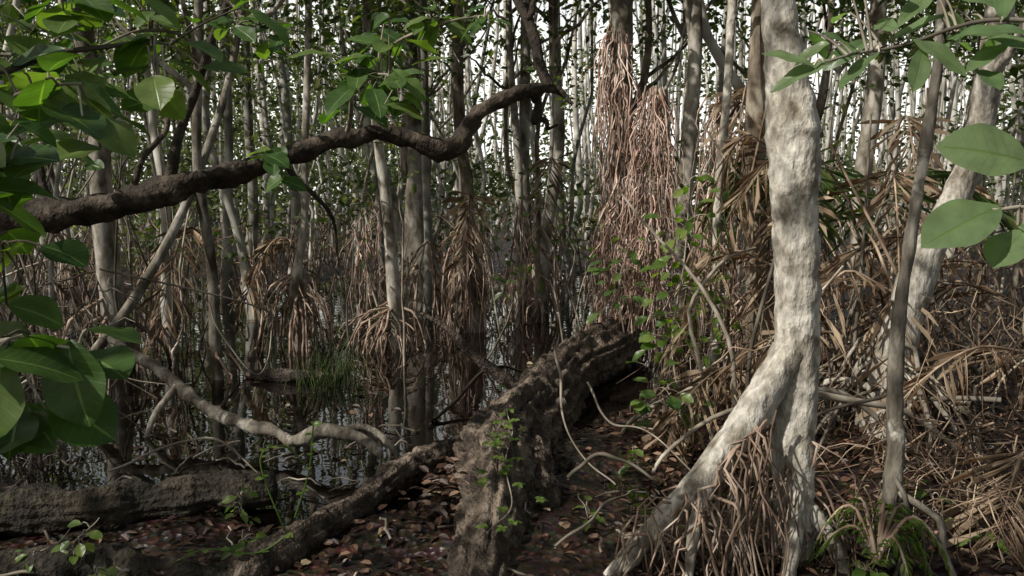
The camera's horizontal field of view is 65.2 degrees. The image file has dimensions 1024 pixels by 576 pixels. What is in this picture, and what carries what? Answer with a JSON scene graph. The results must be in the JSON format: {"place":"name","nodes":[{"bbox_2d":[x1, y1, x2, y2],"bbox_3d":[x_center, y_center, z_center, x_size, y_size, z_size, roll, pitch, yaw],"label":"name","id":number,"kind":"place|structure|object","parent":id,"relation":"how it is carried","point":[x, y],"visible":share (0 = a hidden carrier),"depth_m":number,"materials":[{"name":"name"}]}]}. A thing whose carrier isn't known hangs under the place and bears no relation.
{"place":"outdoors","nodes":[
{"label":"outdoors","id":0,"kind":"place"},
{"bbox_2d":[0,0,40,375],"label":"mangrove tree","id":1,"kind":"object","parent":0,"point":[10,31],"visible":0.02,"depth_m":7.96,"materials":[{"name":"plant"}]},
{"bbox_2d":[27,38,97,339],"bbox_3d":[-5.318,-3.740,9.189,4.055,9.642,4.175,0,6,0],"label":"mangrove tree","id":2,"kind":"object","parent":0,"point":[51,263],"visible":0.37,"depth_m":8.91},
{"bbox_2d":[113,0,245,382],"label":"mangrove tree","id":3,"kind":"object","parent":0,"point":[217,348],"visible":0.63,"depth_m":7.42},
{"bbox_2d":[273,0,452,286],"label":"mangrove tree","id":4,"kind":"object","parent":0,"point":[359,234],"visible":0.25,"depth_m":16.07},
{"bbox_2d":[336,0,496,286],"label":"mangrove tree","id":5,"kind":"object","parent":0,"point":[404,153],"visible":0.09,"depth_m":15.43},
{"bbox_2d":[373,0,506,291],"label":"mangrove tree","id":6,"kind":"object","parent":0,"point":[442,125],"visible":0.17,"depth_m":14.70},
{"bbox_2d":[437,0,488,289],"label":"mangrove tree","id":7,"kind":"object","parent":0,"point":[467,57],"visible":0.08,"depth_m":14.71,"materials":[{"name":"grey plant"}]},
{"bbox_2d":[464,0,535,281],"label":"mangrove tree","id":8,"kind":"object","parent":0,"point":[505,145],"visible":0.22,"depth_m":15.93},
{"bbox_2d":[0,246,1022,575],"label":"water","id":9,"kind":"structure","parent":0,"point":[432,386],"depth_m":6.86,"materials":[{"name":"black liquid"}]},
{"bbox_2d":[242,368,343,381],"bbox_3d":[-2.111,0.830,7.596,1.009,0.163,0.250,1,6,7],"label":"fallen log","id":10,"kind":"object","parent":9,"relation":"on","point":[283,375],"visible":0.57,"depth_m":7.51,"materials":[{"name":"wood"}]},
{"bbox_2d":[269,334,376,397],"bbox_3d":[-1.667,0.704,7.463,0.876,0.470,1.014,6,9,45],"label":"grass tuft","id":11,"kind":"object","parent":9,"relation":"in","point":[338,364],"visible":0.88,"depth_m":7.38,"materials":[{"name":"green plant"}]},
{"bbox_2d":[0,268,977,575],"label":"fallen branches","id":12,"kind":"object","parent":9,"relation":"on","point":[568,476],"depth_m":5.20,"materials":[{"name":"grey wood"}]},
{"bbox_2d":[174,421,321,562],"bbox_3d":[-1.137,0.993,3.697,0.364,0.620,0.719,5,8,38],"label":"creeping vine","id":13,"kind":"object","parent":12,"relation":"on","point":[237,552],"visible":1,"depth_m":3.82,"materials":[{"name":"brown plant"}]},
{"bbox_2d":[476,385,547,533],"bbox_3d":[-0.002,0.868,4.497,0.358,0.296,1.851,0,6,0],"label":"creeping vine","id":14,"kind":"object","parent":12,"relation":"on","point":[506,471],"visible":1,"depth_m":4.20,"materials":[{"name":"green plant"}]},
{"bbox_2d":[0,204,1023,575],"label":"ground","id":15,"kind":"structure","parent":0,"point":[582,544],"depth_m":4.23,"materials":[{"name":"brown soil"}]},
{"bbox_2d":[0,8,62,306],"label":"mangrove tree","id":16,"kind":"object","parent":15,"relation":"on","point":[27,262],"visible":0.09,"depth_m":13.21,"materials":[{"name":"brown plant"}]},
{"bbox_2d":[14,546,49,572],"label":"mangrove seedling","id":17,"kind":"object","parent":15,"relation":"on","point":[18,558],"visible":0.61,"depth_m":3.61,"materials":[{"name":"green plant"}]},
{"bbox_2d":[29,5,94,283],"bbox_3d":[-9.126,-4.407,15.114,4.241,9.266,4.221,0,6,0],"label":"mangrove tree","id":18,"kind":"object","parent":15,"relation":"on","point":[67,232],"visible":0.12,"depth_m":16.32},
{"bbox_2d":[36,28,98,297],"bbox_3d":[-7.177,-4.616,14.277,4.145,9.920,3.598,0,6,0],"label":"mangrove tree","id":19,"kind":"object","parent":15,"relation":"on","point":[60,265],"visible":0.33,"depth_m":14.10,"materials":[{"name":"plant"}]},
{"bbox_2d":[50,517,102,564],"bbox_3d":[-1.954,1.178,3.578,0.238,0.289,0.188,-2,7,-18],"label":"mangrove seedling","id":20,"kind":"object","parent":15,"relation":"on","point":[79,550],"visible":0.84,"depth_m":3.57,"materials":[{"name":"green plant"}]},
{"bbox_2d":[58,0,108,311],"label":"mangrove tree","id":21,"kind":"object","parent":15,"relation":"on","point":[59,1],"visible":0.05,"depth_m":12.35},
{"bbox_2d":[89,564,117,575],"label":"mangrove seedling","id":22,"kind":"object","parent":15,"relation":"on","point":[112,570],"visible":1,"depth_m":3.44,"materials":[{"name":"green plant"}]},
{"bbox_2d":[61,0,175,368],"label":"mangrove tree","id":23,"kind":"object","parent":15,"relation":"on","point":[103,234],"visible":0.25,"depth_m":7.93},
{"bbox_2d":[0,469,277,575],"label":"fallen log","id":24,"kind":"object","parent":15,"relation":"on","point":[34,508],"visible":0.92,"depth_m":4.08,"materials":[{"name":"grey wood"}]},
{"bbox_2d":[0,0,289,459],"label":"broadleaf shrub","id":25,"kind":"object","parent":15,"relation":"on","point":[77,407],"visible":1,"depth_m":1.77,"materials":[{"name":"green plant"}]},
{"bbox_2d":[126,0,193,302],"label":"mangrove tree","id":26,"kind":"object","parent":15,"relation":"on","point":[147,136],"visible":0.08,"depth_m":13.08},
{"bbox_2d":[143,13,196,294],"bbox_3d":[-5.584,-4.296,13.299,4.548,9.940,3.724,0,6,0],"label":"mangrove tree","id":27,"kind":"object","parent":15,"relation":"on","point":[174,129],"visible":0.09,"depth_m":14.03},
{"bbox_2d":[136,2,206,358],"bbox_3d":[-4.114,-3.482,8.595,3.957,9.368,4.033,0,6,0],"label":"mangrove tree","id":28,"kind":"object","parent":15,"relation":"on","point":[152,123],"visible":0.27,"depth_m":8.78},
{"bbox_2d":[91,0,284,349],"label":"mangrove tree","id":29,"kind":"object","parent":15,"relation":"on","point":[129,305],"visible":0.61,"depth_m":7.27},
{"bbox_2d":[130,0,283,321],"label":"mangrove tree","id":30,"kind":"object","parent":15,"relation":"on","point":[245,266],"visible":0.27,"depth_m":11.30,"materials":[{"name":"grey plant"}]},
{"bbox_2d":[203,0,240,300],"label":"mangrove tree","id":31,"kind":"object","parent":15,"relation":"on","point":[226,267],"visible":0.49,"depth_m":13.75,"materials":[{"name":"grey plant"}]},
{"bbox_2d":[221,488,260,530],"bbox_3d":[-1.397,1.156,4.105,0.185,0.230,0.231,0,6,0],"label":"mangrove seedling","id":32,"kind":"object","parent":15,"relation":"on","point":[242,512],"visible":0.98,"depth_m":4.09,"materials":[{"name":"green plant"}]},
{"bbox_2d":[221,530,266,559],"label":"mangrove seedling","id":33,"kind":"object","parent":15,"relation":"on","point":[242,542],"visible":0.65,"depth_m":3.74,"materials":[{"name":"green plant"}]},
{"bbox_2d":[0,0,573,266],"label":"arching mangrove tree","id":34,"kind":"object","parent":15,"relation":"on","point":[172,186],"visible":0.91,"depth_m":4.11,"materials":[{"name":"brown plant"}]},
{"bbox_2d":[0,0,510,192],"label":"leafy branch","id":35,"kind":"object","parent":34,"relation":"attached to","point":[382,98],"visible":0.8,"depth_m":3.47,"materials":[{"name":"green plant"}]},
{"bbox_2d":[255,0,340,356],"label":"mangrove tree","id":36,"kind":"object","parent":15,"relation":"on","point":[298,330],"visible":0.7,"depth_m":8.99,"materials":[{"name":"grey plant"}]},
{"bbox_2d":[332,0,450,355],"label":"mangrove tree","id":37,"kind":"object","parent":15,"relation":"on","point":[393,322],"visible":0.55,"depth_m":9.05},
{"bbox_2d":[350,5,456,312],"bbox_3d":[-1.157,-3.885,12.298,3.934,9.338,4.480,0,6,0],"label":"mangrove tree","id":38,"kind":"object","parent":15,"relation":"on","point":[414,228],"visible":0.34,"depth_m":12.30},
{"bbox_2d":[400,0,451,318],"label":"mangrove tree","id":39,"kind":"object","parent":15,"relation":"on","point":[429,292],"visible":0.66,"depth_m":11.98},
{"bbox_2d":[228,311,650,575],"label":"fallen log","id":40,"kind":"object","parent":15,"relation":"on","point":[594,354],"visible":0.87,"depth_m":4.57,"materials":[{"name":"brown wood"}]},
{"bbox_2d":[440,0,494,333],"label":"mangrove tree","id":41,"kind":"object","parent":15,"relation":"on","point":[466,175],"visible":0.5,"depth_m":10.29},
{"bbox_2d":[0,0,1023,286],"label":"distant mangrove trees","id":42,"kind":"object","parent":15,"relation":"on","point":[284,106],"visible":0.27,"depth_m":23.18,"materials":[{"name":"grey plant"}]},
{"bbox_2d":[0,0,1023,365],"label":"mangrove foliage","id":43,"kind":"object","parent":15,"relation":"on","point":[414,6],"visible":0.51,"depth_m":8.99,"materials":[{"name":"green plant"}]},
{"bbox_2d":[0,258,1023,575],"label":"leaf litter","id":44,"kind":"object","parent":15,"relation":"on","point":[442,492],"visible":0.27,"depth_m":4.31,"materials":[{"name":"brown plant"}]},
{"bbox_2d":[0,76,1023,575],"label":"mangrove root tangle","id":45,"kind":"object","parent":15,"relation":"on","point":[830,394],"visible":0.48,"depth_m":5.70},
{"bbox_2d":[522,0,610,325],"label":"mangrove tree","id":46,"kind":"object","parent":15,"relation":"on","point":[537,301],"visible":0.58,"depth_m":10.97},
{"bbox_2d":[137,85,1023,564],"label":"dry palm fronds","id":47,"kind":"object","parent":15,"relation":"on","point":[997,467],"visible":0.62,"depth_m":5.90,"materials":[{"name":"brown plant"}]},
{"bbox_2d":[572,493,604,531],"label":"mangrove seedling","id":48,"kind":"object","parent":15,"relation":"on","point":[593,512],"visible":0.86,"depth_m":4.04,"materials":[{"name":"green plant"}]},
{"bbox_2d":[586,237,651,367],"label":"mangrove sapling","id":49,"kind":"object","parent":15,"relation":"on","point":[616,278],"visible":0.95,"depth_m":7.75,"materials":[{"name":"green plant"}]},
{"bbox_2d":[584,0,659,362],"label":"mangrove tree","id":50,"kind":"object","parent":15,"relation":"on","point":[622,13],"visible":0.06,"depth_m":8.34,"materials":[{"name":"brown plant"}]},
{"bbox_2d":[344,22,843,369],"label":"hanging aerial roots","id":51,"kind":"object","parent":50,"relation":"attached to","point":[638,167],"visible":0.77,"depth_m":8.20,"materials":[{"name":"brown plant"}]},
{"bbox_2d":[618,446,649,474],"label":"mangrove seedling","id":52,"kind":"object","parent":15,"relation":"on","point":[632,458],"visible":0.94,"depth_m":4.95,"materials":[{"name":"green plant"}]},
{"bbox_2d":[562,0,750,315],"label":"mangrove tree","id":53,"kind":"object","parent":15,"relation":"on","point":[647,74],"visible":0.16,"depth_m":11.53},
{"bbox_2d":[626,359,714,435],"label":"mangrove sapling","id":54,"kind":"object","parent":15,"relation":"on","point":[642,408],"visible":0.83,"depth_m":5.36,"materials":[{"name":"green plant"}]},
{"bbox_2d":[643,0,707,336],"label":"mangrove tree","id":55,"kind":"object","parent":15,"relation":"on","point":[686,10],"visible":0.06,"depth_m":9.55,"materials":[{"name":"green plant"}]},
{"bbox_2d":[632,174,720,418],"bbox_3d":[1.247,0.096,6.032,0.662,1.893,0.622,0,6,0],"label":"mangrove sapling","id":56,"kind":"object","parent":15,"relation":"on","point":[646,337],"visible":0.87,"depth_m":6.02,"materials":[{"name":"green plant"}]},
{"bbox_2d":[651,0,714,326],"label":"mangrove tree","id":57,"kind":"object","parent":15,"relation":"on","point":[682,30],"visible":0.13,"depth_m":10.55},
{"bbox_2d":[655,0,721,346],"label":"mangrove tree","id":58,"kind":"object","parent":15,"relation":"on","point":[692,101],"visible":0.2,"depth_m":9.30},
{"bbox_2d":[671,270,742,369],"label":"mangrove sapling","id":59,"kind":"object","parent":15,"relation":"on","point":[715,329],"visible":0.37,"depth_m":6.76,"materials":[{"name":"green plant"}]},
{"bbox_2d":[693,0,735,393],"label":"mangrove tree","id":60,"kind":"object","parent":15,"relation":"on","point":[728,72],"visible":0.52,"depth_m":6.66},
{"bbox_2d":[633,0,808,312],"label":"mangrove tree","id":61,"kind":"object","parent":15,"relation":"on","point":[658,4],"visible":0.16,"depth_m":12.68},
{"bbox_2d":[603,0,856,575],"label":"mangrove tree","id":62,"kind":"object","parent":15,"relation":"on","point":[781,389],"visible":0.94,"depth_m":3.62,"materials":[{"name":"grey plant"}]},
{"bbox_2d":[702,0,771,334],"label":"mangrove tree","id":63,"kind":"object","parent":15,"relation":"on","point":[717,54],"visible":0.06,"depth_m":9.58,"materials":[{"name":"grey plant"}]},
{"bbox_2d":[666,0,818,283],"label":"mangrove tree","id":64,"kind":"object","parent":15,"relation":"on","point":[740,31],"visible":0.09,"depth_m":16.70,"materials":[{"name":"green plant"}]},
{"bbox_2d":[720,48,771,287],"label":"mangrove tree","id":65,"kind":"object","parent":15,"relation":"on","point":[737,66],"visible":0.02,"depth_m":12.24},
{"bbox_2d":[654,0,851,258],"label":"mangrove tree","id":66,"kind":"object","parent":15,"relation":"on","point":[743,28],"visible":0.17,"depth_m":13.11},
{"bbox_2d":[750,447,771,480],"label":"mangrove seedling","id":67,"kind":"object","parent":15,"relation":"on","point":[768,467],"visible":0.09,"depth_m":4.75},
{"bbox_2d":[702,0,822,388],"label":"mangrove tree","id":68,"kind":"object","parent":15,"relation":"on","point":[755,99],"visible":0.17,"depth_m":7.05,"materials":[{"name":"brown plant"}]},
{"bbox_2d":[741,0,869,295],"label":"mangrove tree","id":69,"kind":"object","parent":15,"relation":"on","point":[807,38],"visible":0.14,"depth_m":13.31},
{"bbox_2d":[773,0,844,321],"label":"mangrove tree","id":70,"kind":"object","parent":15,"relation":"on","point":[822,88],"visible":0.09,"depth_m":10.36,"materials":[{"name":"grey plant"}]},
{"bbox_2d":[798,7,867,277],"bbox_3d":[6.320,-4.241,15.387,3.887,8.895,3.548,0,6,0],"label":"mangrove tree","id":71,"kind":"object","parent":15,"relation":"on","point":[839,70],"visible":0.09,"depth_m":15.79,"materials":[{"name":"grey plant"}]},
{"bbox_2d":[818,0,864,295],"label":"mangrove tree","id":72,"kind":"object","parent":15,"relation":"on","point":[825,243],"visible":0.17,"depth_m":13.99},
{"bbox_2d":[694,138,1020,265],"bbox_3d":[2.868,-0.199,7.109,2.446,2.446,2.058,0,6,0],"label":"palm plant","id":73,"kind":"object","parent":15,"relation":"on","point":[828,182],"visible":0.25,"depth_m":6.60,"materials":[{"name":"brown plant"}]},
{"bbox_2d":[847,557,888,575],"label":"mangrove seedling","id":74,"kind":"object","parent":15,"relation":"on","point":[859,570],"visible":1,"depth_m":3.53,"materials":[{"name":"green plant"}]},
{"bbox_2d":[820,0,922,351],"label":"mangrove tree","id":75,"kind":"object","parent":15,"relation":"on","point":[873,100],"visible":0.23,"depth_m":8.32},
{"bbox_2d":[807,495,952,575],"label":"fern","id":76,"kind":"object","parent":15,"relation":"on","point":[878,546],"visible":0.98,"depth_m":3.56,"materials":[{"name":"green plant"}]},
{"bbox_2d":[762,0,1023,268],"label":"broadleaf shrub","id":77,"kind":"object","parent":15,"relation":"on","point":[986,149],"visible":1,"depth_m":1.80,"materials":[{"name":"green plant"}]},
{"bbox_2d":[867,0,956,575],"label":"mangrove tree","id":78,"kind":"object","parent":15,"relation":"on","point":[892,489],"visible":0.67,"depth_m":3.60,"materials":[{"name":"grey wood"}]},
{"bbox_2d":[817,4,1023,456],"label":"mangrove tree","id":79,"kind":"object","parent":15,"relation":"on","point":[960,182],"visible":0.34,"depth_m":5.42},
{"bbox_2d":[910,480,951,521],"bbox_3d":[2.231,1.142,4.269,0.230,0.205,0.168,4,8,34],"label":"mangrove seedling","id":80,"kind":"object","parent":15,"relation":"on","point":[919,494],"visible":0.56,"depth_m":4.25,"materials":[{"name":"green plant"}]},
{"bbox_2d":[958,524,1008,553],"bbox_3d":[2.266,1.214,3.848,0.215,0.168,0.201,0,6,0],"label":"mangrove seedling","id":81,"kind":"object","parent":15,"relation":"on","point":[978,537],"visible":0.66,"depth_m":3.85,"materials":[{"name":"green plant"}]},
{"bbox_2d":[983,4,1023,289],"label":"mangrove tree","id":82,"kind":"object","parent":15,"relation":"on","point":[1020,87],"visible":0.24,"depth_m":14.32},
{"bbox_2d":[26,0,1019,204],"label":"sky","id":83,"kind":"structure","parent":0,"point":[541,24],"materials":[{"name":"white"}]},
{"bbox_2d":[487,0,572,306],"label":"mangrove tree","id":84,"kind":"object","parent":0,"point":[512,77],"visible":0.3,"depth_m":13.08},
{"bbox_2d":[505,0,579,314],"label":"mangrove tree","id":85,"kind":"object","parent":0,"point":[558,150],"visible":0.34,"depth_m":11.82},
{"bbox_2d":[509,0,579,303],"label":"mangrove tree","id":86,"kind":"object","parent":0,"point":[524,104],"visible":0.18,"depth_m":13.23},
{"bbox_2d":[982,261,1023,318],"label":"mangrove tree","id":87,"kind":"object","parent":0,"point":[1016,270],"visible":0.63,"depth_m":10.46,"materials":[{"name":"wood"}]}
]}

